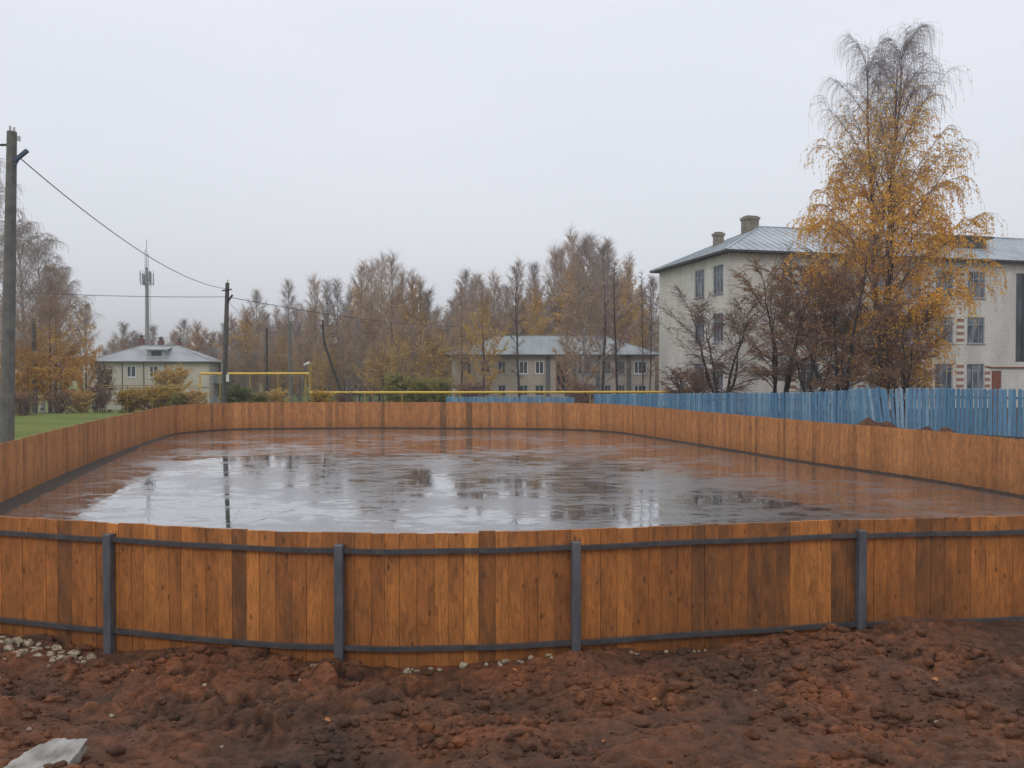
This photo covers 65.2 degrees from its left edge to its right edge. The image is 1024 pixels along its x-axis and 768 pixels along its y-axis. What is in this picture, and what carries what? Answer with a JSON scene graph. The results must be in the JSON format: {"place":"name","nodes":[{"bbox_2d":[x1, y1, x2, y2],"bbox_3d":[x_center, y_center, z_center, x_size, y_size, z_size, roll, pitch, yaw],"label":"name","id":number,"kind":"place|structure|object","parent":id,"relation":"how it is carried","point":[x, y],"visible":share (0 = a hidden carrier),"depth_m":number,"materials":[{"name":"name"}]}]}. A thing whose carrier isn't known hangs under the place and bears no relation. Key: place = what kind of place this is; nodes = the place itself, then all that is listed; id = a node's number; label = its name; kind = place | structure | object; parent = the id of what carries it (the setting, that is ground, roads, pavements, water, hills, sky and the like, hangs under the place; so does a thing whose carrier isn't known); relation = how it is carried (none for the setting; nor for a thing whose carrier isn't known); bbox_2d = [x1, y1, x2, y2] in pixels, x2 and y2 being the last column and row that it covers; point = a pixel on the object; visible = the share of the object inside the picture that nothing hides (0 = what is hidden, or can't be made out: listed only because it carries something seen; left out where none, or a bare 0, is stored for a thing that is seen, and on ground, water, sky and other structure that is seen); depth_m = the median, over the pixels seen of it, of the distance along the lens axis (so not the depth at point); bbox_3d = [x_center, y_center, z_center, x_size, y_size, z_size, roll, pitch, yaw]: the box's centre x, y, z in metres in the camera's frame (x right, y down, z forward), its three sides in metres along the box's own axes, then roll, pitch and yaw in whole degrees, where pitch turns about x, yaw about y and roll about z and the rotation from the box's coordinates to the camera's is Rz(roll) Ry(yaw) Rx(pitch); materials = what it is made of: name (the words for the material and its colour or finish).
{"place":"outdoors","nodes":[
{"label":"outdoors","id":0,"kind":"place"},
{"bbox_2d":[0,429,1023,532],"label":"wet asphalt","id":1,"kind":"structure","parent":0,"point":[400,480],"depth_m":18.81,"materials":[{"name":"grey asphalt"}]},
{"bbox_2d":[0,427,1023,514],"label":"gravel verge","id":2,"kind":"structure","parent":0,"point":[20,499],"depth_m":22.46,"materials":[{"name":"brown gravel"}]},
{"bbox_2d":[0,372,1023,439],"bbox_3d":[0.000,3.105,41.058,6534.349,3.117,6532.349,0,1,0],"label":"ground","id":3,"kind":"structure","parent":0,"point":[39,422],"depth_m":47.01,"materials":[{"name":"green plant"}]},
{"bbox_2d":[0,126,28,442],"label":"utility pole","id":4,"kind":"object","parent":3,"relation":"on","point":[7,404],"visible":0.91,"depth_m":21.84,"materials":[{"name":"concrete"}]},
{"bbox_2d":[0,303,48,398],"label":"birch tree","id":5,"kind":"object","parent":3,"relation":"on","point":[18,373],"visible":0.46,"depth_m":56.32,"materials":[{"name":"orange plant"}]},
{"bbox_2d":[15,391,41,415],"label":"bare shrub","id":6,"kind":"object","parent":3,"relation":"on","point":[19,408],"visible":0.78,"depth_m":49.88,"materials":[{"name":"brown plant"}]},
{"bbox_2d":[0,158,68,352],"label":"birch tree","id":7,"kind":"object","parent":3,"relation":"on","point":[17,247],"visible":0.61,"depth_m":51.17,"materials":[{"name":"brown plant"}]},
{"bbox_2d":[0,217,85,410],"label":"birch tree","id":8,"kind":"object","parent":3,"relation":"on","point":[43,247],"visible":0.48,"depth_m":61.75,"materials":[{"name":"brown plant"}]},
{"bbox_2d":[0,238,94,411],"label":"birch tree","id":9,"kind":"object","parent":3,"relation":"on","point":[42,407],"visible":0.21,"depth_m":67.93,"materials":[{"name":"brown plant"}]},
{"bbox_2d":[15,289,97,412],"bbox_3d":[-33.750,-2.190,58.121,5.644,9.441,5.783,0,1,12],"label":"birch tree","id":10,"kind":"object","parent":3,"relation":"on","point":[46,366],"visible":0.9,"depth_m":57.62,"materials":[{"name":"orange plant"}]},
{"bbox_2d":[16,263,96,410],"bbox_3d":[-36.556,-3.504,63.643,6.167,12.753,6.018,0,1,-5],"label":"birch tree","id":11,"kind":"object","parent":3,"relation":"on","point":[75,348],"visible":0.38,"depth_m":63.98,"materials":[{"name":"brown plant"}]},
{"bbox_2d":[44,390,73,412],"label":"bare shrub","id":12,"kind":"object","parent":3,"relation":"on","point":[64,398],"visible":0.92,"depth_m":55.85,"materials":[{"name":"brown plant"}]},
{"bbox_2d":[18,267,102,411],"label":"birch tree","id":13,"kind":"object","parent":3,"relation":"on","point":[84,321],"visible":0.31,"depth_m":65.99,"materials":[{"name":"brown plant"}]},
{"bbox_2d":[62,389,98,412],"bbox_3d":[-31.252,1.488,57.962,2.297,2.329,2.197,0,1,-12],"label":"amber shrub","id":14,"kind":"object","parent":3,"relation":"on","point":[78,396],"visible":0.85,"depth_m":57.79,"materials":[{"name":"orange plant"}]},
{"bbox_2d":[70,299,107,410],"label":"birch tree","id":15,"kind":"object","parent":3,"relation":"on","point":[79,381],"visible":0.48,"depth_m":73.94,"materials":[{"name":"brown plant"}]},
{"bbox_2d":[84,386,110,412],"bbox_3d":[-31.203,1.336,59.877,2.004,2.588,2.292,1,1,38],"label":"bare shrub","id":16,"kind":"object","parent":3,"relation":"on","point":[97,400],"visible":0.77,"depth_m":59.93,"materials":[{"name":"brown plant"}]},
{"bbox_2d":[87,360,116,411],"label":"bare shrub","id":17,"kind":"object","parent":3,"relation":"on","point":[106,378],"visible":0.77,"depth_m":65.83,"materials":[{"name":"brown plant"}]},
{"bbox_2d":[107,320,137,352],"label":"birch tree","id":18,"kind":"object","parent":3,"relation":"on","point":[123,342],"visible":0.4,"depth_m":112.20,"materials":[{"name":"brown plant"}]},
{"bbox_2d":[109,388,147,412],"bbox_3d":[-29.555,1.419,62.123,2.855,2.352,2.867,0,1,-5],"label":"yellow shrub","id":19,"kind":"object","parent":3,"relation":"on","point":[135,397],"visible":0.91,"depth_m":61.62,"materials":[{"name":"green plant"}]},
{"bbox_2d":[140,240,153,339],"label":"antenna mast","id":20,"kind":"object","parent":3,"relation":"on","point":[146,276],"visible":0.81,"depth_m":179.44,"materials":[{"name":"grey metal"}]},
{"bbox_2d":[90,335,229,409],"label":"apartment house","id":21,"kind":"structure","parent":3,"relation":"on","point":[139,363],"depth_m":99.73,"materials":[{"name":"white paint"}]},
{"bbox_2d":[144,383,184,408],"bbox_3d":[-26.842,1.283,62.118,3.060,2.700,3.072,1,1,42],"label":"yellow shrub","id":22,"kind":"object","parent":3,"relation":"on","point":[161,397],"visible":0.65,"depth_m":61.53,"materials":[{"name":"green plant"}]},
{"bbox_2d":[150,362,195,404],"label":"bush","id":23,"kind":"object","parent":3,"relation":"on","point":[168,376],"visible":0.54,"depth_m":74.38,"materials":[{"name":"yellow plant"}]},
{"bbox_2d":[166,318,202,350],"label":"birch tree","id":24,"kind":"object","parent":3,"relation":"on","point":[182,325],"visible":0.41,"depth_m":117.24,"materials":[{"name":"brown plant"}]},
{"bbox_2d":[177,388,211,403],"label":"yellow shrub","id":25,"kind":"object","parent":3,"relation":"on","point":[199,396],"visible":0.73,"depth_m":59.75,"materials":[{"name":"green plant"}]},
{"bbox_2d":[221,280,232,402],"bbox_3d":[-17.794,-2.047,49.920,0.887,8.928,0.357,0,1,14],"label":"utility pole","id":26,"kind":"object","parent":3,"relation":"on","point":[225,377],"visible":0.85,"depth_m":49.85,"materials":[{"name":"brown wood"}]},
{"bbox_2d":[207,312,254,385],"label":"birch tree","id":27,"kind":"object","parent":3,"relation":"on","point":[232,322],"visible":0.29,"depth_m":112.70,"materials":[{"name":"brown plant"}]},
{"bbox_2d":[213,303,262,387],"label":"birch tree","id":28,"kind":"object","parent":3,"relation":"on","point":[244,329],"visible":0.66,"depth_m":111.62,"materials":[{"name":"brown plant"}]},
{"bbox_2d":[218,384,257,402],"bbox_3d":[-17.819,1.171,52.039,2.430,2.398,2.940,-1,1,-33],"label":"green shrub","id":29,"kind":"object","parent":3,"relation":"on","point":[238,394],"visible":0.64,"depth_m":51.64,"materials":[{"name":"green plant"}]},
{"bbox_2d":[227,340,251,387],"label":"birch tree","id":30,"kind":"object","parent":3,"relation":"on","point":[236,356],"visible":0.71,"depth_m":107.02,"materials":[{"name":"brown plant"}]},
{"bbox_2d":[239,287,271,391],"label":"birch tree","id":31,"kind":"object","parent":3,"relation":"on","point":[259,296],"visible":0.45,"depth_m":115.44,"materials":[{"name":"brown plant"}]},
{"bbox_2d":[247,319,288,397],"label":"birch tree","id":32,"kind":"object","parent":3,"relation":"on","point":[261,368],"visible":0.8,"depth_m":107.55,"materials":[{"name":"brown plant"}]},
{"bbox_2d":[256,318,301,399],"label":"birch tree","id":33,"kind":"object","parent":3,"relation":"on","point":[281,347],"visible":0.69,"depth_m":109.10,"materials":[{"name":"brown plant"}]},
{"bbox_2d":[273,278,303,400],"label":"birch tree","id":34,"kind":"object","parent":3,"relation":"on","point":[289,302],"visible":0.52,"depth_m":126.93,"materials":[{"name":"brown plant"}]},
{"bbox_2d":[287,321,292,401],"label":"utility pole","id":35,"kind":"object","parent":3,"relation":"on","point":[289,325],"visible":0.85,"depth_m":79.85,"materials":[{"name":"concrete"}]},
{"bbox_2d":[283,336,315,401],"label":"birch tree","id":36,"kind":"object","parent":3,"relation":"on","point":[299,359],"visible":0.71,"depth_m":105.77,"materials":[{"name":"brown plant"}]},
{"bbox_2d":[288,271,339,384],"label":"birch tree","id":37,"kind":"object","parent":3,"relation":"on","point":[313,317],"visible":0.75,"depth_m":111.28,"materials":[{"name":"brown plant"}]},
{"bbox_2d":[310,278,345,390],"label":"birch tree","id":38,"kind":"object","parent":3,"relation":"on","point":[327,285],"visible":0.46,"depth_m":114.38,"materials":[{"name":"brown plant"}]},
{"bbox_2d":[318,336,345,400],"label":"birch tree","id":39,"kind":"object","parent":3,"relation":"on","point":[331,346],"visible":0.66,"depth_m":108.08,"materials":[{"name":"brown plant"}]},
{"bbox_2d":[323,276,356,398],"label":"birch tree","id":40,"kind":"object","parent":3,"relation":"on","point":[338,294],"visible":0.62,"depth_m":114.88,"materials":[{"name":"brown plant"}]},
{"bbox_2d":[327,328,358,390],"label":"birch tree","id":41,"kind":"object","parent":3,"relation":"on","point":[342,353],"visible":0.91,"depth_m":107.83,"materials":[{"name":"brown plant"}]},
{"bbox_2d":[339,317,369,401],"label":"birch tree","id":42,"kind":"object","parent":3,"relation":"on","point":[355,326],"visible":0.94,"depth_m":107.00,"materials":[{"name":"brown plant"}]},
{"bbox_2d":[328,260,382,401],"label":"birch tree","id":43,"kind":"object","parent":3,"relation":"on","point":[356,297],"visible":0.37,"depth_m":123.29,"materials":[{"name":"brown plant"}]},
{"bbox_2d":[353,337,384,401],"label":"birch tree","id":44,"kind":"object","parent":3,"relation":"on","point":[371,364],"visible":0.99,"depth_m":104.43,"materials":[{"name":"brown plant"}]},
{"bbox_2d":[340,253,402,401],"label":"birch tree","id":45,"kind":"object","parent":3,"relation":"on","point":[370,282],"visible":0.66,"depth_m":118.10,"materials":[{"name":"brown plant"}]},
{"bbox_2d":[363,326,397,401],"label":"birch tree","id":46,"kind":"object","parent":3,"relation":"on","point":[384,340],"visible":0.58,"depth_m":107.24,"materials":[{"name":"brown plant"}]},
{"bbox_2d":[363,249,398,400],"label":"birch tree","id":47,"kind":"object","parent":3,"relation":"on","point":[379,303],"visible":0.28,"depth_m":125.30,"materials":[{"name":"brown plant"}]},
{"bbox_2d":[103,337,658,395],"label":"undergrowth","id":48,"kind":"object","parent":3,"relation":"on","point":[656,386],"depth_m":154.66,"materials":[{"name":"brown plant"}]},
{"bbox_2d":[361,247,424,375],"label":"birch tree","id":49,"kind":"object","parent":3,"relation":"on","point":[390,312],"visible":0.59,"depth_m":113.28,"materials":[{"name":"brown plant"}]},
{"bbox_2d":[375,308,415,377],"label":"birch tree","id":50,"kind":"object","parent":3,"relation":"on","point":[400,315],"visible":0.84,"depth_m":103.86,"materials":[{"name":"brown plant"}]},
{"bbox_2d":[380,370,411,401],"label":"green shrub","id":51,"kind":"object","parent":3,"relation":"on","point":[395,381],"visible":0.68,"depth_m":65.59,"materials":[{"name":"green plant"}]},
{"bbox_2d":[395,267,433,381],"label":"birch tree","id":52,"kind":"object","parent":3,"relation":"on","point":[411,284],"visible":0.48,"depth_m":113.11,"materials":[{"name":"brown plant"}]},
{"bbox_2d":[404,375,431,401],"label":"green shrub","id":53,"kind":"object","parent":3,"relation":"on","point":[418,384],"visible":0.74,"depth_m":65.63,"materials":[{"name":"green plant"}]},
{"bbox_2d":[403,275,447,378],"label":"birch tree","id":54,"kind":"object","parent":3,"relation":"on","point":[420,286],"visible":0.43,"depth_m":112.57,"materials":[{"name":"brown plant"}]},
{"bbox_2d":[409,324,447,400],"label":"birch tree","id":55,"kind":"object","parent":3,"relation":"on","point":[426,359],"visible":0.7,"depth_m":104.37,"materials":[{"name":"brown plant"}]},
{"bbox_2d":[412,288,445,393],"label":"birch tree","id":56,"kind":"object","parent":3,"relation":"on","point":[429,302],"visible":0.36,"depth_m":112.77,"materials":[{"name":"brown plant"}]},
{"bbox_2d":[422,321,453,386],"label":"birch tree","id":57,"kind":"object","parent":3,"relation":"on","point":[440,372],"visible":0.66,"depth_m":104.06,"materials":[{"name":"brown plant"}]},
{"bbox_2d":[424,375,453,401],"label":"green shrub","id":58,"kind":"object","parent":3,"relation":"on","point":[439,384],"visible":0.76,"depth_m":65.65,"materials":[{"name":"green plant"}]},
{"bbox_2d":[199,366,692,402],"bbox_3d":[-4.692,0.522,60.160,37.585,3.749,0.455,0,1,0],"label":"gas pipe","id":59,"kind":"object","parent":3,"relation":"on","point":[335,392],"visible":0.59,"depth_m":59.96,"materials":[{"name":"yellow metal"}]},
{"bbox_2d":[432,279,480,396],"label":"birch tree","id":60,"kind":"object","parent":3,"relation":"on","point":[458,360],"visible":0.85,"depth_m":89.85,"materials":[{"name":"brown plant"}]},
{"bbox_2d":[432,267,487,362],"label":"birch tree","id":61,"kind":"object","parent":3,"relation":"on","point":[465,275],"visible":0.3,"depth_m":112.56,"materials":[{"name":"brown plant"}]},
{"bbox_2d":[452,381,495,400],"bbox_3d":[-3.128,1.201,64.206,3.866,3.119,3.382,0,1,-26],"label":"bare shrub","id":62,"kind":"object","parent":3,"relation":"on","point":[469,387],"visible":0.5,"depth_m":63.74,"materials":[{"name":"brown plant"}]},
{"bbox_2d":[461,272,515,396],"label":"birch tree","id":63,"kind":"object","parent":3,"relation":"on","point":[483,312],"visible":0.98,"depth_m":87.72,"materials":[{"name":"brown plant"}]},
{"bbox_2d":[477,265,511,332],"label":"birch tree","id":64,"kind":"object","parent":3,"relation":"on","point":[493,288],"visible":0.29,"depth_m":124.17,"materials":[{"name":"brown plant"}]},
{"bbox_2d":[446,396,573,402],"bbox_3d":[-0.155,1.656,50.584,8.155,1.769,0.188,0,1,7],"label":"picket fence","id":65,"kind":"object","parent":3,"relation":"on","point":[514,399],"visible":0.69,"depth_m":50.47,"materials":[{"name":"blue paint"}]},
{"bbox_2d":[0,402,1023,667],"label":"rink fence","id":66,"kind":"object","parent":3,"relation":"on","point":[392,600],"visible":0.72,"depth_m":7.85,"materials":[{"name":"brown wood"}]},
{"bbox_2d":[0,615,1023,767],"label":"soil heap","id":67,"kind":"object","parent":3,"relation":"on","point":[231,717],"visible":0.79,"depth_m":5.90,"materials":[{"name":"red soil"}]},
{"bbox_2d":[3,738,86,767],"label":"concrete chunk","id":68,"kind":"object","parent":67,"relation":"on","point":[69,751],"visible":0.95,"depth_m":4.71,"materials":[{"name":"grey concrete"}]},
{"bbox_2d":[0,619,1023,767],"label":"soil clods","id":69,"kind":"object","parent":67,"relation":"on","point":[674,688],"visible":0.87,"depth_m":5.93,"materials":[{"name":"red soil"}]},
{"bbox_2d":[491,254,539,336],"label":"birch tree","id":70,"kind":"object","parent":3,"relation":"on","point":[520,290],"visible":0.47,"depth_m":117.18,"materials":[{"name":"brown plant"}]},
{"bbox_2d":[506,261,527,399],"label":"bare tree","id":71,"kind":"object","parent":3,"relation":"on","point":[517,353],"visible":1,"depth_m":71.90,"materials":[{"name":"black plant"}]},
{"bbox_2d":[515,261,552,334],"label":"birch tree","id":72,"kind":"object","parent":3,"relation":"on","point":[535,266],"visible":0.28,"depth_m":119.21,"materials":[{"name":"brown plant"}]},
{"bbox_2d":[518,277,558,334],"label":"birch tree","id":73,"kind":"object","parent":3,"relation":"on","point":[538,327],"visible":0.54,"depth_m":105.35,"materials":[{"name":"brown plant"}]},
{"bbox_2d":[522,242,566,334],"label":"birch tree","id":74,"kind":"object","parent":3,"relation":"on","point":[556,254],"visible":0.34,"depth_m":121.64,"materials":[{"name":"brown plant"}]},
{"bbox_2d":[445,335,658,404],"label":"long building","id":75,"kind":"structure","parent":3,"relation":"on","point":[539,372],"depth_m":92.02,"materials":[{"name":"beige paint"}]},
{"bbox_2d":[527,223,597,334],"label":"birch tree","id":76,"kind":"object","parent":3,"relation":"on","point":[572,241],"visible":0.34,"depth_m":117.81,"materials":[{"name":"brown plant"}]},
{"bbox_2d":[550,304,584,396],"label":"birch tree","id":77,"kind":"object","parent":3,"relation":"on","point":[564,368],"visible":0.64,"depth_m":87.85,"materials":[{"name":"brown plant"}]},
{"bbox_2d":[549,241,601,334],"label":"birch tree","id":78,"kind":"object","parent":3,"relation":"on","point":[562,304],"visible":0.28,"depth_m":115.95,"materials":[{"name":"brown plant"}]},
{"bbox_2d":[564,379,598,403],"bbox_3d":[5.433,1.158,62.301,3.262,3.009,3.729,0,1,-3],"label":"bare shrub","id":79,"kind":"object","parent":3,"relation":"on","point":[590,387],"visible":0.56,"depth_m":61.76,"materials":[{"name":"brown plant"}]},
{"bbox_2d":[541,235,622,399],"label":"birch tree","id":80,"kind":"object","parent":3,"relation":"on","point":[582,287],"visible":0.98,"depth_m":77.62,"materials":[{"name":"brown plant"}]},
{"bbox_2d":[561,235,646,393],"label":"birch tree","id":81,"kind":"object","parent":3,"relation":"on","point":[603,250],"visible":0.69,"depth_m":81.72,"materials":[{"name":"brown plant"}]},
{"bbox_2d":[581,234,637,339],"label":"birch tree","id":82,"kind":"object","parent":3,"relation":"on","point":[608,331],"visible":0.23,"depth_m":114.14,"materials":[{"name":"brown plant"}]},
{"bbox_2d":[603,259,626,393],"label":"bare tree","id":83,"kind":"object","parent":3,"relation":"on","point":[616,351],"visible":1,"depth_m":69.98,"materials":[{"name":"black plant"}]},
{"bbox_2d":[607,251,649,347],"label":"birch tree","id":84,"kind":"object","parent":3,"relation":"on","point":[629,284],"visible":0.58,"depth_m":112.99,"materials":[{"name":"brown plant"}]},
{"bbox_2d":[637,272,648,393],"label":"bare tree","id":85,"kind":"object","parent":3,"relation":"on","point":[642,336],"visible":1,"depth_m":66.00,"materials":[{"name":"black plant"}]},
{"bbox_2d":[636,273,658,385],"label":"birch tree","id":86,"kind":"object","parent":3,"relation":"on","point":[653,286],"visible":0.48,"depth_m":112.20,"materials":[{"name":"brown plant"}]},
{"bbox_2d":[649,364,725,410],"bbox_3d":[10.830,0.749,49.756,5.250,3.953,4.592,-1,1,-31],"label":"bare shrub","id":87,"kind":"object","parent":3,"relation":"on","point":[681,389],"visible":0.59,"depth_m":49.38,"materials":[{"name":"brown plant"}]},
{"bbox_2d":[649,283,794,412],"bbox_3d":[12.670,-1.578,46.329,8.173,8.579,7.794,-1,1,-29],"label":"fruit tree","id":88,"kind":"object","parent":3,"relation":"on","point":[708,376],"visible":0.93,"depth_m":45.79,"materials":[{"name":"black plant"}]},
{"bbox_2d":[717,241,848,415],"bbox_3d":[15.268,-2.438,44.605,6.511,10.544,7.276,-1,1,-36],"label":"fruit tree","id":89,"kind":"object","parent":3,"relation":"on","point":[759,353],"visible":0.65,"depth_m":44.22,"materials":[{"name":"black plant"}]},
{"bbox_2d":[594,387,1023,436],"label":"picket fence","id":90,"kind":"object","parent":3,"relation":"on","point":[729,403],"visible":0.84,"depth_m":30.93,"materials":[{"name":"blue paint"}]},
{"bbox_2d":[761,293,878,406],"bbox_3d":[16.518,-1.301,42.708,6.221,7.896,5.932,1,1,33],"label":"fruit tree","id":91,"kind":"object","parent":3,"relation":"on","point":[799,374],"visible":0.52,"depth_m":42.79,"materials":[{"name":"black plant"}]},
{"bbox_2d":[743,229,925,414],"bbox_3d":[15.813,-2.417,40.043,8.363,10.277,8.658,0,1,2],"label":"fruit tree","id":92,"kind":"object","parent":3,"relation":"on","point":[846,379],"visible":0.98,"depth_m":39.80,"materials":[{"name":"black plant"}]},
{"bbox_2d":[649,215,1023,411],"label":"school building","id":93,"kind":"structure","parent":3,"relation":"on","point":[991,350],"depth_m":59.65,"materials":[{"name":"brick"}]},
{"bbox_2d":[935,364,951,388],"bbox_3d":[31.905,-0.517,59.132,1.680,1.958,0.200,0,1,-14],"label":"window","id":94,"kind":"structure","parent":93,"relation":"in","point":[946,378],"depth_m":59.23,"materials":[{"name":"grey glass"}]},
{"bbox_2d":[967,364,983,389],"bbox_3d":[34.627,-0.528,59.790,1.680,1.958,0.200,0,1,-14],"label":"window","id":95,"kind":"structure","parent":93,"relation":"in","point":[975,372],"depth_m":59.89,"materials":[{"name":"grey glass"}]},
{"bbox_2d":[967,317,985,344],"bbox_3d":[34.627,-3.962,59.732,1.680,2.028,0.200,0,1,-14],"label":"window","id":96,"kind":"structure","parent":93,"relation":"in","point":[975,336],"depth_m":59.82,"materials":[{"name":"grey glass"}]},
{"bbox_2d":[968,272,986,298],"bbox_3d":[34.627,-7.362,59.674,1.680,2.028,0.200,0,1,-14],"label":"window","id":97,"kind":"structure","parent":93,"relation":"in","point":[980,292],"depth_m":59.79,"materials":[{"name":"glass"}]},
{"bbox_2d":[1015,273,1023,361],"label":"window","id":98,"kind":"structure","parent":93,"relation":"in","point":[1019,355],"depth_m":60.74,"materials":[{"name":"grey glass"}]},
{"bbox_2d":[778,21,1007,419],"bbox_3d":[19.490,-8.408,42.425,11.631,22.281,11.204,-1,1,-28],"label":"birch tree","id":99,"kind":"object","parent":3,"relation":"on","point":[894,195],"visible":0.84,"depth_m":41.56,"materials":[{"name":"yellow plant"}]},
{"bbox_2d":[837,295,960,424],"bbox_3d":[19.636,-1.062,40.955,5.885,7.464,5.754,0,1,-25],"label":"fruit tree","id":100,"kind":"object","parent":3,"relation":"on","point":[904,381],"visible":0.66,"depth_m":40.37,"materials":[{"name":"black plant"}]},
{"bbox_2d":[0,0,1023,371],"label":"sky","id":101,"kind":"structure","parent":0,"point":[250,144],"materials":[{"name":"white"}]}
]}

